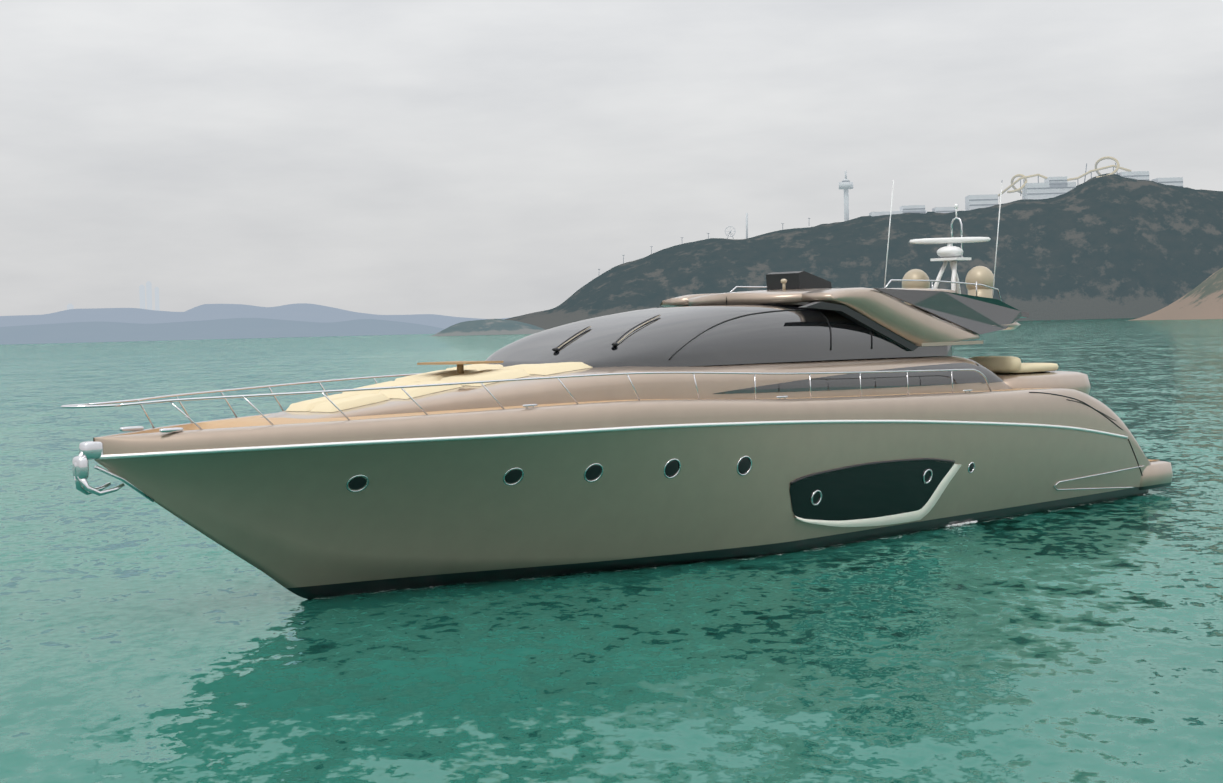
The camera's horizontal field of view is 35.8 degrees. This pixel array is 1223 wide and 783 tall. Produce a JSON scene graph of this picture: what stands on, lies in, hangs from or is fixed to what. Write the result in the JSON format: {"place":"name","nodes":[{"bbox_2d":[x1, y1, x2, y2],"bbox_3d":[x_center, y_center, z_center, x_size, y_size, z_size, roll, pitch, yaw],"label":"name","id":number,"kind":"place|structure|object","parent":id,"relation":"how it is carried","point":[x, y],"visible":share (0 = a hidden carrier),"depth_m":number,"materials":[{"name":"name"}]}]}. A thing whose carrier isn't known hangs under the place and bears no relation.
{"place":"outdoors","nodes":[
{"label":"outdoors","id":0,"kind":"place"},
{"bbox_2d":[0,318,443,344],"bbox_3d":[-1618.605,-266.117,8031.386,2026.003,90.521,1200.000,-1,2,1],"label":"hills","id":1,"kind":"structure","parent":0,"point":[98,331],"depth_m":7602.58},
{"bbox_2d":[0,303,511,328],"bbox_3d":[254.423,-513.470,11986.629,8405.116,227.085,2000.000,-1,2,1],"label":"hills","id":2,"kind":"structure","parent":0,"point":[305,312],"depth_m":11584.03,"materials":[{"name":"grey"}]},
{"bbox_2d":[67,281,159,310],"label":"distant buildings","id":3,"kind":"structure","parent":2,"relation":"on","point":[142,295],"depth_m":12540.86,"materials":[{"name":"white concrete"}]},
{"bbox_2d":[432,319,544,335],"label":"headland","id":4,"kind":"structure","parent":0,"point":[491,327],"depth_m":2159.41,"materials":[{"name":"grey stone"}]},
{"bbox_2d":[0,318,1222,782],"bbox_3d":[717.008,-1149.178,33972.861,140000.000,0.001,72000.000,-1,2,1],"label":"sea","id":5,"kind":"structure","parent":0,"point":[144,640],"depth_m":25.20,"materials":[{"name":"liquid"}]},
{"bbox_2d":[61,180,1172,598],"bbox_3d":[1.718,-0.183,36.251,6.280,7.901,26.994,0,3,44],"label":"yacht","id":6,"kind":"object","parent":5,"relation":"on","point":[785,412],"visible":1,"depth_m":32.28,"materials":[{"name":"paint"}]},
{"bbox_2d":[0,0,1222,318],"label":"sky","id":7,"kind":"structure","parent":0,"point":[481,159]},
{"bbox_2d":[505,173,1222,329],"bbox_3d":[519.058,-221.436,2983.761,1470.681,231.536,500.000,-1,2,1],"label":"hill","id":8,"kind":"structure","parent":0,"point":[1112,246],"depth_m":2827.89,"materials":[{"name":"green plant"}]},
{"bbox_2d":[598,156,1182,269],"bbox_3d":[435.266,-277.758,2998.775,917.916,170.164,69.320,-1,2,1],"label":"buildings","id":9,"kind":"structure","parent":8,"relation":"on","point":[1050,187],"depth_m":2962.20,"materials":[{"name":"white concrete"}]},
{"bbox_2d":[1133,267,1222,319],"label":"hill","id":10,"kind":"structure","parent":0,"point":[1203,300],"depth_m":1417.32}
]}

